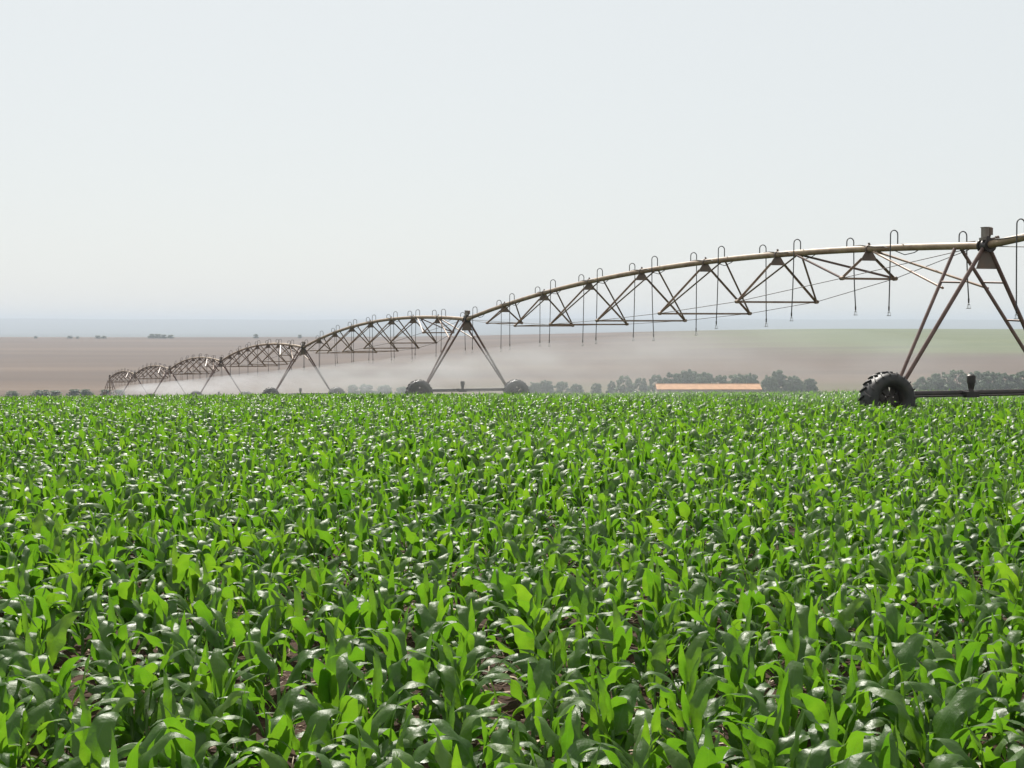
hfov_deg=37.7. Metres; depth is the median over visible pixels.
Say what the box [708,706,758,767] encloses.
corn plant
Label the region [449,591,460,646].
corn plant
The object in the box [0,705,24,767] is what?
corn plant
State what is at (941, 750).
corn plant
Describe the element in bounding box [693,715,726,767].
corn plant
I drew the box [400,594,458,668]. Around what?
corn plant
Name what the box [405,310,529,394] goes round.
drive tower
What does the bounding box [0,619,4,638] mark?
corn plant
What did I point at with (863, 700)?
corn plant
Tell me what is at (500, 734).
corn plant
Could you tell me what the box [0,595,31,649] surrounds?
corn plant
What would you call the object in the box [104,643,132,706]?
corn plant
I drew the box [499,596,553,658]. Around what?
corn plant
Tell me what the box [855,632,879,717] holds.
corn plant
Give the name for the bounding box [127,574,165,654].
corn plant
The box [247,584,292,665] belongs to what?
corn plant
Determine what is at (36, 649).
corn plant
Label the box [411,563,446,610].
corn plant
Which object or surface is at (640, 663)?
corn plant
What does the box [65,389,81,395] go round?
bush
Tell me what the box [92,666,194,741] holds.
corn plant
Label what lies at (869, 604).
corn plant
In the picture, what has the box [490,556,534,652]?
corn plant
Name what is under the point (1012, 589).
corn plant
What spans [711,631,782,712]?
corn plant
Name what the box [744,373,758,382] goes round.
tree
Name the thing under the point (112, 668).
corn plant
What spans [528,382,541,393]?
tree
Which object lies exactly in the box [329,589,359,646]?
corn plant
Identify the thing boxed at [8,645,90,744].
corn plant
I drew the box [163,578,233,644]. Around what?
corn plant
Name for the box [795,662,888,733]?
corn plant
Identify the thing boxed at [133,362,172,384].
irrigation span
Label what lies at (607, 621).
corn plant
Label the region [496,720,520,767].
corn plant
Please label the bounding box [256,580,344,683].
corn plant
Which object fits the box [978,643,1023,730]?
corn plant
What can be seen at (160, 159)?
sky
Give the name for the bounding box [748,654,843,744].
corn plant
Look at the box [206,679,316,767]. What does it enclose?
corn plant
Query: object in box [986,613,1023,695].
corn plant
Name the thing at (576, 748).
corn plant
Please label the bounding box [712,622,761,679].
corn plant
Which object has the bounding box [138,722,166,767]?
corn plant
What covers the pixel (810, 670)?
corn plant
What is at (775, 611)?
corn plant
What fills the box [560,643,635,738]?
corn plant
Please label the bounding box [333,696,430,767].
corn plant
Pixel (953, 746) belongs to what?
corn plant
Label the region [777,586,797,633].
corn plant
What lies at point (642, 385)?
tree
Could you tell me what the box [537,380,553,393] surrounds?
tree
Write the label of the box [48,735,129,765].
corn plant
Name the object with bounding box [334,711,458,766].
corn plant
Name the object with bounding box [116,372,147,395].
drive tower
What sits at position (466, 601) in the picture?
corn plant
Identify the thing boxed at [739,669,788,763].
corn plant
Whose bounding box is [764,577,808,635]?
corn plant
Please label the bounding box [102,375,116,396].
pivot point
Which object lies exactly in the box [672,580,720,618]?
corn plant
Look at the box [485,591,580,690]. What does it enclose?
corn plant
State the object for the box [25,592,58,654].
corn plant
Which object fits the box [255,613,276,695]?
corn plant
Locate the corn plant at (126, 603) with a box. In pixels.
[116,576,183,639]
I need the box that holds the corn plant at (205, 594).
[160,573,218,638]
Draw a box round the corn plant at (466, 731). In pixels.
[374,697,504,767]
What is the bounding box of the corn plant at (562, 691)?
[495,656,589,751]
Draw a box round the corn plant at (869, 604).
[854,585,909,639]
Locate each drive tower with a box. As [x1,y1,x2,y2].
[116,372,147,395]
[146,366,190,394]
[191,357,251,395]
[262,342,344,394]
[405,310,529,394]
[858,227,1023,407]
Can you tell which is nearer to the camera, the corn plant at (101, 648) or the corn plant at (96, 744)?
the corn plant at (96, 744)
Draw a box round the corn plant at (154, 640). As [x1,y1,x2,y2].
[128,612,210,695]
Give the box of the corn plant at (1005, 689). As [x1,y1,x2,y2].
[989,648,1023,758]
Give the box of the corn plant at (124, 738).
[98,667,180,746]
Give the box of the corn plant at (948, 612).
[920,572,1007,647]
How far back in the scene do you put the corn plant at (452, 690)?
7.54 m
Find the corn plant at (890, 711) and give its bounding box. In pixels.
[866,672,995,767]
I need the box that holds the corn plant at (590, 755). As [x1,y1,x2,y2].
[477,694,626,766]
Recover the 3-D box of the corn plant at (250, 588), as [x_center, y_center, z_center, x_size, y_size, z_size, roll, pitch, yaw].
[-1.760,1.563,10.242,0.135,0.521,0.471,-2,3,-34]
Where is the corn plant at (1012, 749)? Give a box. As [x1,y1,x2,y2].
[1006,744,1023,767]
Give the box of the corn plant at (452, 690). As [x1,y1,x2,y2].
[430,659,517,751]
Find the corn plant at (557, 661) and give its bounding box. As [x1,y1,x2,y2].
[514,627,594,709]
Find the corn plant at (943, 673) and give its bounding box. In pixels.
[893,649,1023,739]
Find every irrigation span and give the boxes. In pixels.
[108,368,137,386]
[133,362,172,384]
[168,353,224,382]
[221,339,309,377]
[303,309,471,369]
[466,230,988,351]
[988,218,1023,314]
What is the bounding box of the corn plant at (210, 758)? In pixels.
[157,716,232,767]
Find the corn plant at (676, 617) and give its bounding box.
[646,587,688,669]
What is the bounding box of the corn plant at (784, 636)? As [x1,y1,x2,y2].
[772,621,826,669]
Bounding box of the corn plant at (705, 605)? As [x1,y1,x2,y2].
[672,590,717,671]
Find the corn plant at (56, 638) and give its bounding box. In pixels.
[0,611,95,692]
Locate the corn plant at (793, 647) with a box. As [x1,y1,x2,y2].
[762,607,806,682]
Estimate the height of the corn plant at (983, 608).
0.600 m
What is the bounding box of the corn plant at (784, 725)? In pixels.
[737,678,844,765]
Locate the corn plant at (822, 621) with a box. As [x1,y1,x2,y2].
[770,591,836,646]
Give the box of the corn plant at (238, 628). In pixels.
[222,598,297,670]
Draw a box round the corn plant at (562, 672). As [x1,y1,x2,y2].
[560,646,600,674]
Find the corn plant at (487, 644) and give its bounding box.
[453,623,504,667]
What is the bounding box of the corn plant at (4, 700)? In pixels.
[0,676,40,767]
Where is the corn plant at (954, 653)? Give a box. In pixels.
[934,634,989,683]
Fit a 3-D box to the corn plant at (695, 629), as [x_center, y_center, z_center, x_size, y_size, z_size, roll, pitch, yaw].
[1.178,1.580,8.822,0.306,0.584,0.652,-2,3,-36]
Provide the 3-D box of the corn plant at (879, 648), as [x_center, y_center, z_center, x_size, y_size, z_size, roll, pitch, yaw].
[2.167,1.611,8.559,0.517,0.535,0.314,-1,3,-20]
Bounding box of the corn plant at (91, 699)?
[20,668,104,732]
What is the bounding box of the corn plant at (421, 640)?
[350,607,444,692]
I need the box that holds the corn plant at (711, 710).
[632,658,755,760]
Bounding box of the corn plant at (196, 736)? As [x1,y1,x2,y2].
[151,702,205,767]
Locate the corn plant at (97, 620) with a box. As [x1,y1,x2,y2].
[79,607,120,684]
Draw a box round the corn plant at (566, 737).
[524,704,582,767]
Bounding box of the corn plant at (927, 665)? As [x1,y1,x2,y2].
[887,659,979,724]
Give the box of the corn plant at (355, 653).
[338,627,386,695]
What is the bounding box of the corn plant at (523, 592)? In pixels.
[487,576,569,645]
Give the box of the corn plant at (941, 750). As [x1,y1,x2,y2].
[905,701,972,765]
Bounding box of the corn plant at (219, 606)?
[212,597,227,629]
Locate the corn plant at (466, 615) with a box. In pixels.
[456,599,495,689]
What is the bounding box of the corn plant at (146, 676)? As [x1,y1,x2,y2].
[110,646,189,721]
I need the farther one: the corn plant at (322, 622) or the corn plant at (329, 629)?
the corn plant at (322, 622)
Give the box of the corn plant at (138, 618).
[85,608,168,678]
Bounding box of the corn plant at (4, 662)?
[0,657,29,714]
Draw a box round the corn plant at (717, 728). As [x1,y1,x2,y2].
[679,692,725,737]
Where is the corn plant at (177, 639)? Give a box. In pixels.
[155,624,235,695]
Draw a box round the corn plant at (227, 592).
[198,573,257,637]
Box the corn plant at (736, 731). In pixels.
[708,711,774,759]
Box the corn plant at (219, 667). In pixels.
[185,647,269,746]
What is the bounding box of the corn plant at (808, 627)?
[778,596,842,686]
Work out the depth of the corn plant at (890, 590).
10.10 m
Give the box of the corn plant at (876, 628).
[854,587,885,660]
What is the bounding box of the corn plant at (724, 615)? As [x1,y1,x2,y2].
[698,585,744,642]
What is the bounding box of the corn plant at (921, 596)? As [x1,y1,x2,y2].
[890,574,964,641]
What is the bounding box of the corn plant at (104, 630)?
[69,617,144,705]
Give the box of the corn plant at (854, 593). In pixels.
[814,580,859,615]
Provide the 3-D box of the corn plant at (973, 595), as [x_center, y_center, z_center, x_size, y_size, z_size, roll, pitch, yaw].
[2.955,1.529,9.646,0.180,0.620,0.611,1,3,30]
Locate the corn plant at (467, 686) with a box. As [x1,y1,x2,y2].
[407,630,491,722]
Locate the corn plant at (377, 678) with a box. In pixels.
[302,647,432,745]
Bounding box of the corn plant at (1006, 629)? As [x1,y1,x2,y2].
[981,586,1013,670]
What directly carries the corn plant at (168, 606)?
on the ground
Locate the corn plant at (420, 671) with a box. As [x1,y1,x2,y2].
[372,630,461,723]
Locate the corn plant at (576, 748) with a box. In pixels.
[484,737,598,767]
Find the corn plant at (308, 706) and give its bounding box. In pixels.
[276,673,366,767]
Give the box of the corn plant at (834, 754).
[809,694,884,767]
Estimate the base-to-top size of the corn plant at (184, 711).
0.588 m
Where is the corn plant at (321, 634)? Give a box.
[308,611,328,643]
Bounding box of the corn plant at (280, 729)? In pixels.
[221,684,319,767]
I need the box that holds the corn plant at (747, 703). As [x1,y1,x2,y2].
[703,662,775,765]
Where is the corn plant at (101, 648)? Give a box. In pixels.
[72,636,158,708]
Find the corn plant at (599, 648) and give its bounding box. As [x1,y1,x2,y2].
[569,618,640,698]
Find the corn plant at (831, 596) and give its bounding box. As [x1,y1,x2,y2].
[786,579,835,609]
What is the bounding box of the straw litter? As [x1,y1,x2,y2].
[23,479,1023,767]
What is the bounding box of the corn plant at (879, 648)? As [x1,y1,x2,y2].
[861,618,927,661]
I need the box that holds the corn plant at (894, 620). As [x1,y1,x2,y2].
[873,602,927,695]
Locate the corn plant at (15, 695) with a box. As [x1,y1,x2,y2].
[5,670,22,719]
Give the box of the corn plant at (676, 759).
[656,725,743,767]
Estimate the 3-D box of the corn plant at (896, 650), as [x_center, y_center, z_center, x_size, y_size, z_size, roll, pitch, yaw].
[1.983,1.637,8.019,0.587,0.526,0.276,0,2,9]
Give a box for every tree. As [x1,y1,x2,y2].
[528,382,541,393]
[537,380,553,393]
[553,381,571,393]
[570,384,583,393]
[589,383,601,393]
[605,381,615,394]
[611,375,634,393]
[633,377,649,392]
[647,374,662,392]
[663,372,681,382]
[679,369,696,382]
[692,372,716,382]
[712,375,726,382]
[727,373,746,382]
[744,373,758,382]
[761,375,780,392]
[765,369,787,392]
[784,376,806,392]
[803,378,818,392]
[912,376,936,390]
[926,372,952,390]
[939,370,967,389]
[968,371,982,389]
[976,371,1004,389]
[998,372,1014,388]
[1008,371,1023,388]
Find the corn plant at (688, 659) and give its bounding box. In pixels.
[638,633,730,738]
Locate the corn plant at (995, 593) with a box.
[985,574,1023,654]
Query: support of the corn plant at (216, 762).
on the ground
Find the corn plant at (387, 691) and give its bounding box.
[349,654,413,740]
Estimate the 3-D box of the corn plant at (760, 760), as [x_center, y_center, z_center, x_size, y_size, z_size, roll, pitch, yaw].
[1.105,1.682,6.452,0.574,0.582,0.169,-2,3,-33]
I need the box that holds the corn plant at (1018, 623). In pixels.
[996,595,1023,673]
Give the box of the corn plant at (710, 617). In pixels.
[677,602,734,678]
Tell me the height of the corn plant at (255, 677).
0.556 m
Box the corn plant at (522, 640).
[477,605,572,699]
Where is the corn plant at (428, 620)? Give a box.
[406,601,456,672]
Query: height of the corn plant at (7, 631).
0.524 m
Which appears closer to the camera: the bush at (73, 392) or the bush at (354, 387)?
the bush at (354, 387)
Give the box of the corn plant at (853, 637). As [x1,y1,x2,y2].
[843,629,854,661]
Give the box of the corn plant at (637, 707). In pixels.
[580,689,646,736]
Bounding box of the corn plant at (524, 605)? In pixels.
[502,573,579,642]
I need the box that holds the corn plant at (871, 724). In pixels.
[764,671,893,738]
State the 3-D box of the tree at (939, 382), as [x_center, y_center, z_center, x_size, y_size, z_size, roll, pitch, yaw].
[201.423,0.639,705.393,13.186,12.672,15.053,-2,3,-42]
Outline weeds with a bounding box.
[6,462,1007,767]
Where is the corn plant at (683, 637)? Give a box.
[669,619,690,664]
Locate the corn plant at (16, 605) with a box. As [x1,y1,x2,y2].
[0,581,73,637]
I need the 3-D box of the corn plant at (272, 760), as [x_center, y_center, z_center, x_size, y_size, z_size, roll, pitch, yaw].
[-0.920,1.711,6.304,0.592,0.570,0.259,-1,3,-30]
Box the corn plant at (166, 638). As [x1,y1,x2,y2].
[157,612,202,675]
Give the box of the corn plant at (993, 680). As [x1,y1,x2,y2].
[980,658,1023,752]
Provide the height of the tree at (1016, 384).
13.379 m
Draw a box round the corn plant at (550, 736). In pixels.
[533,711,626,767]
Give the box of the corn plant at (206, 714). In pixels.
[158,652,273,755]
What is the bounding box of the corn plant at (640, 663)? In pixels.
[625,611,678,687]
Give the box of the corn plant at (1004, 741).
[922,732,1023,767]
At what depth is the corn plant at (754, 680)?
7.72 m
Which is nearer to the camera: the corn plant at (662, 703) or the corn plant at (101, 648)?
the corn plant at (662, 703)
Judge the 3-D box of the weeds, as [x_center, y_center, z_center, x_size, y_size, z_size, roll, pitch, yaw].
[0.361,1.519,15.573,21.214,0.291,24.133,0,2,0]
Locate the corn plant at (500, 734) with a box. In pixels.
[462,716,508,767]
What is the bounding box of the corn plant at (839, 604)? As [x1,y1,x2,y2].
[821,582,847,663]
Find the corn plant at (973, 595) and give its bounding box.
[952,571,982,646]
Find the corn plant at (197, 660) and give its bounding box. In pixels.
[170,639,208,686]
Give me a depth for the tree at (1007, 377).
712.79 m
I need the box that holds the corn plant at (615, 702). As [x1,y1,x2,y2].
[563,663,634,767]
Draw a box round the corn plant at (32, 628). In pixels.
[0,594,81,679]
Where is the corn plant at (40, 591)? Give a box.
[14,571,85,626]
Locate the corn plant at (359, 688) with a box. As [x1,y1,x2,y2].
[339,680,384,756]
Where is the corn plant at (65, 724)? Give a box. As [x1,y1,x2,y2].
[25,649,153,754]
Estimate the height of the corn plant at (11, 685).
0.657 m
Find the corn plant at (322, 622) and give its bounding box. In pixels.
[310,586,361,659]
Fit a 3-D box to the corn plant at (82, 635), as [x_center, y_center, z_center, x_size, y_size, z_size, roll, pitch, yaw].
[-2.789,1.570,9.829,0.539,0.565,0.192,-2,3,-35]
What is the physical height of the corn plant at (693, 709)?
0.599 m
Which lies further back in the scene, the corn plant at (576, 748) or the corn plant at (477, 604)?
the corn plant at (477, 604)
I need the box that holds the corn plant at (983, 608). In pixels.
[966,601,1023,681]
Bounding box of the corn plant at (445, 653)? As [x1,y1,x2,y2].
[412,633,496,713]
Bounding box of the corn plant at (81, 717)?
[68,684,136,767]
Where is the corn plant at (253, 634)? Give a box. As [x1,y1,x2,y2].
[240,624,290,711]
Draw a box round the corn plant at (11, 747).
[0,711,20,763]
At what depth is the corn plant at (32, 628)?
9.03 m
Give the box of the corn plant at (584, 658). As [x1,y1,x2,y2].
[499,604,620,712]
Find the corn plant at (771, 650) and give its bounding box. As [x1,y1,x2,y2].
[706,625,777,689]
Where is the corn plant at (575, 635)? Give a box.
[565,616,605,680]
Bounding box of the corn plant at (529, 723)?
[455,679,553,750]
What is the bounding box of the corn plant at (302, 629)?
[283,609,324,688]
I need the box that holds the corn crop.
[0,388,1023,767]
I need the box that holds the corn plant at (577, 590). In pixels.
[557,570,617,633]
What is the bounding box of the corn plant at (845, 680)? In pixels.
[827,658,861,696]
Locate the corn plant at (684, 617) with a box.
[668,576,687,643]
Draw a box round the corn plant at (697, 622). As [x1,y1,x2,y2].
[692,597,714,626]
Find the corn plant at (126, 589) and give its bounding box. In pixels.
[100,567,142,623]
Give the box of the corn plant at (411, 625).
[381,616,413,650]
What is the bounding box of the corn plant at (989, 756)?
[978,712,1006,767]
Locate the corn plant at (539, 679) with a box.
[482,658,585,756]
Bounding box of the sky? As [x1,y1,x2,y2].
[0,0,1023,319]
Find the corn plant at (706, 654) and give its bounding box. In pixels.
[629,634,720,727]
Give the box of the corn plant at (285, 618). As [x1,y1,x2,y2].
[257,601,310,638]
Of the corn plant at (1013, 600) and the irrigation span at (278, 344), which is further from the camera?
the irrigation span at (278, 344)
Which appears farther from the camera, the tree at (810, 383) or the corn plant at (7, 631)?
the tree at (810, 383)
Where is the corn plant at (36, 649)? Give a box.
[8,631,58,705]
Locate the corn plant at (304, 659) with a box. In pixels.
[228,625,336,723]
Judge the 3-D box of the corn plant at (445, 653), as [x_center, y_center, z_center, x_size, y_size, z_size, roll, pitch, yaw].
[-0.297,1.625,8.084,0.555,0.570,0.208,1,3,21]
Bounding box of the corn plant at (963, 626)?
[961,587,1000,629]
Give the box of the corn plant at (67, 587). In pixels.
[36,574,107,650]
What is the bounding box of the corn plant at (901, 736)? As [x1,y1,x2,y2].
[893,719,905,758]
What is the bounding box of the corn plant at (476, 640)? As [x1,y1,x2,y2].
[444,615,485,684]
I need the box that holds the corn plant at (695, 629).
[671,605,761,694]
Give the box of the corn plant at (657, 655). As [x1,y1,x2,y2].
[609,634,683,718]
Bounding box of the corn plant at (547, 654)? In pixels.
[513,634,549,657]
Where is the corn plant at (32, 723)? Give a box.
[6,695,58,759]
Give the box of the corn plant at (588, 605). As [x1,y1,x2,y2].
[580,584,612,662]
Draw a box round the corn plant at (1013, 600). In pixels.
[991,582,1023,649]
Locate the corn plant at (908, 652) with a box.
[836,632,955,727]
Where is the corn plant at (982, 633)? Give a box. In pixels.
[928,597,1006,674]
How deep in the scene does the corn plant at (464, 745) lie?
6.37 m
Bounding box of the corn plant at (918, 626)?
[868,609,924,658]
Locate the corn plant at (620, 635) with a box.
[589,597,638,697]
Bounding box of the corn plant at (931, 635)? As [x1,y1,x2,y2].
[920,621,933,663]
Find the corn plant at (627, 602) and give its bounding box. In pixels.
[596,575,642,627]
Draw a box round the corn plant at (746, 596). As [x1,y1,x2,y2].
[718,583,785,643]
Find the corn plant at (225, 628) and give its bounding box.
[210,598,238,667]
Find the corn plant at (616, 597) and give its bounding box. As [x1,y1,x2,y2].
[603,578,627,618]
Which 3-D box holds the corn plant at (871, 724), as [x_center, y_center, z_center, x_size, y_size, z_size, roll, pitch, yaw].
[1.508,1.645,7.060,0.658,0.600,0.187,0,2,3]
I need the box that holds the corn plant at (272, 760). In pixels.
[239,724,357,767]
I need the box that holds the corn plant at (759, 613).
[743,574,770,646]
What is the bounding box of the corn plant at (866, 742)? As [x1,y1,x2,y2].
[777,705,897,761]
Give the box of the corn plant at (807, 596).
[801,581,822,617]
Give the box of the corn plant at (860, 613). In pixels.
[847,594,884,635]
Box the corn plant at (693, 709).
[652,676,743,767]
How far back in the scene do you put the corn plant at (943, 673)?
7.31 m
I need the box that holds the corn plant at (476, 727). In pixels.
[398,684,505,759]
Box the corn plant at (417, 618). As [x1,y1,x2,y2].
[411,586,459,626]
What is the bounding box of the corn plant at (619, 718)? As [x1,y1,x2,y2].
[546,683,685,767]
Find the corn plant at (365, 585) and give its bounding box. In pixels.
[323,565,400,628]
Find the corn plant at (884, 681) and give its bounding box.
[823,656,905,734]
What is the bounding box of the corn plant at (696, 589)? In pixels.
[665,574,731,641]
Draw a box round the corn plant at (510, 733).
[484,722,523,749]
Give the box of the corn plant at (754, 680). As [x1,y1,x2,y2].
[740,651,775,714]
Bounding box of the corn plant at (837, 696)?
[816,668,865,759]
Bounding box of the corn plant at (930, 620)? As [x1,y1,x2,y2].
[880,605,952,659]
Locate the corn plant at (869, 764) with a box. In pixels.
[830,725,964,767]
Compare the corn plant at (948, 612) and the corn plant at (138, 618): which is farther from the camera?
the corn plant at (948, 612)
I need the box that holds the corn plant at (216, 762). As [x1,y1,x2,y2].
[117,700,258,767]
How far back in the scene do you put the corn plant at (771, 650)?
8.43 m
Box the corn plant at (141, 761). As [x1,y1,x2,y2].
[126,732,191,767]
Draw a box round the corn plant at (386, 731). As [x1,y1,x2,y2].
[351,696,416,756]
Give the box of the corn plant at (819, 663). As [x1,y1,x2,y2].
[798,651,846,715]
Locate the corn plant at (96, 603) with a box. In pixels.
[89,592,119,638]
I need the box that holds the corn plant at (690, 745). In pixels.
[686,730,719,765]
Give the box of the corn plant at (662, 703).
[621,678,675,748]
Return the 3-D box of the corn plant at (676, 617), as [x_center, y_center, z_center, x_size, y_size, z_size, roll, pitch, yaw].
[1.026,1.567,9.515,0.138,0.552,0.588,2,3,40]
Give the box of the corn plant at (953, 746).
[925,722,1023,767]
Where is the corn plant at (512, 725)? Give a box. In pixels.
[496,704,622,767]
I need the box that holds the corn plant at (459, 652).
[436,633,502,705]
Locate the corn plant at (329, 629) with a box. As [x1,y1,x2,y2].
[315,617,364,662]
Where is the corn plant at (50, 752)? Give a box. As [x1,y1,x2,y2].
[37,695,60,762]
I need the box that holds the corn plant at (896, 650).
[833,647,919,733]
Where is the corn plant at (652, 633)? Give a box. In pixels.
[628,598,715,686]
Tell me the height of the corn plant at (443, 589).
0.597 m
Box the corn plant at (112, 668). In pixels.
[89,638,189,717]
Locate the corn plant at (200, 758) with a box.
[154,728,228,767]
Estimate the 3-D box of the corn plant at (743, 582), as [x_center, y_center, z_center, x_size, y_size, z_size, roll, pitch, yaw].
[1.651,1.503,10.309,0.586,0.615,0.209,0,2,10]
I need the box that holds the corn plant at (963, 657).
[926,623,993,727]
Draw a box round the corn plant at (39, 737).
[0,690,69,767]
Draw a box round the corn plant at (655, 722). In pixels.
[589,702,685,767]
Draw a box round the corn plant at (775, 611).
[751,583,838,661]
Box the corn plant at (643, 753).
[577,736,658,767]
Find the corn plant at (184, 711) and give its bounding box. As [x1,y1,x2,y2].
[175,685,261,767]
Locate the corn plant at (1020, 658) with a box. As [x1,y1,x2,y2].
[987,631,1023,669]
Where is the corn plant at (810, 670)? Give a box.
[769,643,841,739]
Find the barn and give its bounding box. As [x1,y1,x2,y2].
[654,383,761,393]
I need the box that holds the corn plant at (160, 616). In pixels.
[136,600,188,660]
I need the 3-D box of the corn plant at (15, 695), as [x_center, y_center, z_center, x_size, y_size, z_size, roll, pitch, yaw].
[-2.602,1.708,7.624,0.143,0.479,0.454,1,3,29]
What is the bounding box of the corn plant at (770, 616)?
[755,602,785,683]
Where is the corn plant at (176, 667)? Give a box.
[148,610,198,702]
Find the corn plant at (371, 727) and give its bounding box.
[320,704,408,767]
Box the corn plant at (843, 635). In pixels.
[819,617,885,675]
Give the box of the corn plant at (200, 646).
[145,635,203,671]
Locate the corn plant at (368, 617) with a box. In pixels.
[355,578,395,669]
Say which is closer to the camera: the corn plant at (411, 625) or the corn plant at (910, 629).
the corn plant at (910, 629)
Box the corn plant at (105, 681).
[85,654,177,741]
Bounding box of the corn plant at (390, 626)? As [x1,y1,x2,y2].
[354,605,431,684]
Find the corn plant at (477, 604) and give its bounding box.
[442,581,501,640]
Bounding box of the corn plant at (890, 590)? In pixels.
[847,568,916,631]
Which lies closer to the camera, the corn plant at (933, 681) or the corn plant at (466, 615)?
the corn plant at (933, 681)
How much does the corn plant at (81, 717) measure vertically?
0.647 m
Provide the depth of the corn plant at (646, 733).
6.50 m
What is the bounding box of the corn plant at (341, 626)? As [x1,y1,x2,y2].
[324,611,387,687]
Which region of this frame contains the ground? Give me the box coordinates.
[0,318,1023,767]
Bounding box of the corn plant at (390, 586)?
[378,564,397,608]
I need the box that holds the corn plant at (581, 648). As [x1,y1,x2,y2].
[508,624,621,719]
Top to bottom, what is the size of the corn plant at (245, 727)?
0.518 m
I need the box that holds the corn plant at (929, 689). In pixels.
[899,669,1023,759]
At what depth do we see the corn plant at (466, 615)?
9.07 m
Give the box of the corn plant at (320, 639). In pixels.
[286,613,372,684]
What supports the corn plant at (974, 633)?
on the ground
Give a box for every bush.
[4,391,20,395]
[29,390,50,395]
[50,390,62,395]
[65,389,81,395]
[79,389,93,395]
[99,390,114,395]
[114,390,124,395]
[346,384,358,394]
[356,384,375,394]
[376,385,392,394]
[394,386,405,394]
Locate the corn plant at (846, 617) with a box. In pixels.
[815,597,884,673]
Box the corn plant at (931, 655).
[922,644,984,668]
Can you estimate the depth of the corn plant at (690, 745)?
6.33 m
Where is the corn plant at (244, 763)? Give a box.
[177,685,292,767]
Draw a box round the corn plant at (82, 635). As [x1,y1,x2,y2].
[48,584,120,660]
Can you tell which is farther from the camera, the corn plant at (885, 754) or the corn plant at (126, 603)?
the corn plant at (126, 603)
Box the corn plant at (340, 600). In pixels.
[327,582,356,617]
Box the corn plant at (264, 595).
[254,573,293,655]
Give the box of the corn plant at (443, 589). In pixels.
[432,566,450,641]
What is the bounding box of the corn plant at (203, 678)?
[179,643,211,704]
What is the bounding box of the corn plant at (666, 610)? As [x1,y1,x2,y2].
[593,585,690,669]
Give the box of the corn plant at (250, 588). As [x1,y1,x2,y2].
[237,576,263,628]
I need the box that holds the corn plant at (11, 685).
[0,680,16,696]
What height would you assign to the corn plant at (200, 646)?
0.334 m
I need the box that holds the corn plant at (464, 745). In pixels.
[420,712,540,767]
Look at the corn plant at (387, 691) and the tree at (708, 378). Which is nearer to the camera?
the corn plant at (387, 691)
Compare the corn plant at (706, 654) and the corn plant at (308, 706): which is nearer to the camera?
the corn plant at (308, 706)
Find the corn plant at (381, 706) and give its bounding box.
[364,702,401,727]
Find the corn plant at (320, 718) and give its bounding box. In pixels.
[279,708,341,767]
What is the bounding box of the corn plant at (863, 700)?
[849,654,893,738]
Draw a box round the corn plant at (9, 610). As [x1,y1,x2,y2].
[3,593,76,639]
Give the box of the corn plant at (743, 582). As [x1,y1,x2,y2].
[717,561,792,640]
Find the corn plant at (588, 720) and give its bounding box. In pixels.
[551,676,663,766]
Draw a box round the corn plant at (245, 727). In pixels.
[219,681,256,767]
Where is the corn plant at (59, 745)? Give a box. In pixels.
[0,726,92,767]
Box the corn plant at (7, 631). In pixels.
[0,618,45,680]
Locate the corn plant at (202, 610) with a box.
[165,588,254,660]
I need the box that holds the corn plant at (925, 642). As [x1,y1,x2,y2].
[884,617,973,720]
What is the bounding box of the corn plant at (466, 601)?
[446,587,497,643]
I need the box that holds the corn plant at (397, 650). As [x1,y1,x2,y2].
[367,624,437,723]
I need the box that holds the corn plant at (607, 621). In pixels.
[564,587,636,646]
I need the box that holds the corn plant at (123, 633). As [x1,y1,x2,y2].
[94,592,135,672]
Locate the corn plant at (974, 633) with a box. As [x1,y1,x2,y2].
[910,602,1001,671]
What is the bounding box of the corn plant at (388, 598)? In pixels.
[330,589,399,639]
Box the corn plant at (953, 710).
[861,680,1022,767]
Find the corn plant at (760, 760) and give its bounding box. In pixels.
[723,704,811,767]
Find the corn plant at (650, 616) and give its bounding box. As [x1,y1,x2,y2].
[635,578,692,646]
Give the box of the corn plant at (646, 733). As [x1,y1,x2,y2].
[615,718,666,767]
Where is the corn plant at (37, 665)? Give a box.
[0,628,90,733]
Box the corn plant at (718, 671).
[663,629,725,699]
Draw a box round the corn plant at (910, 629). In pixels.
[882,598,966,691]
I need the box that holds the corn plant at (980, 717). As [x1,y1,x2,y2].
[909,669,1023,758]
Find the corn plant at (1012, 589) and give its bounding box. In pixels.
[994,576,1023,605]
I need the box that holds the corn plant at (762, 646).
[710,603,788,666]
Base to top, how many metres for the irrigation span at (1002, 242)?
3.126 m
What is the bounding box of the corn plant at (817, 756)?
[731,710,843,767]
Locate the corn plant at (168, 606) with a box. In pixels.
[139,583,177,652]
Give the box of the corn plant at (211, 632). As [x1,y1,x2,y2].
[172,605,278,666]
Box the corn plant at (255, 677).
[201,648,263,746]
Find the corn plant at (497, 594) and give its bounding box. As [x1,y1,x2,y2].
[475,566,548,648]
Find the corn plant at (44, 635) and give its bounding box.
[36,621,75,668]
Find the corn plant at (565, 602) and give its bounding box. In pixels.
[530,576,592,643]
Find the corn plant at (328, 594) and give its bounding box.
[287,569,347,639]
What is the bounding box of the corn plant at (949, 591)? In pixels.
[935,578,965,636]
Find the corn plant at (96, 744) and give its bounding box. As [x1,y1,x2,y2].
[64,712,143,767]
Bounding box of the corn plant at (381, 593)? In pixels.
[374,581,418,653]
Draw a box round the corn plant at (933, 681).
[871,658,955,764]
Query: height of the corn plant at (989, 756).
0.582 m
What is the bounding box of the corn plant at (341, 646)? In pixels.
[292,635,371,725]
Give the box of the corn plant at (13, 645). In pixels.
[3,628,73,675]
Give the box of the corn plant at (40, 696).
[16,668,119,767]
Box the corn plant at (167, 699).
[157,668,202,723]
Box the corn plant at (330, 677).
[295,634,370,738]
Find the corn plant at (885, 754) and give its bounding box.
[871,724,899,767]
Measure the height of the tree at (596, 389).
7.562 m

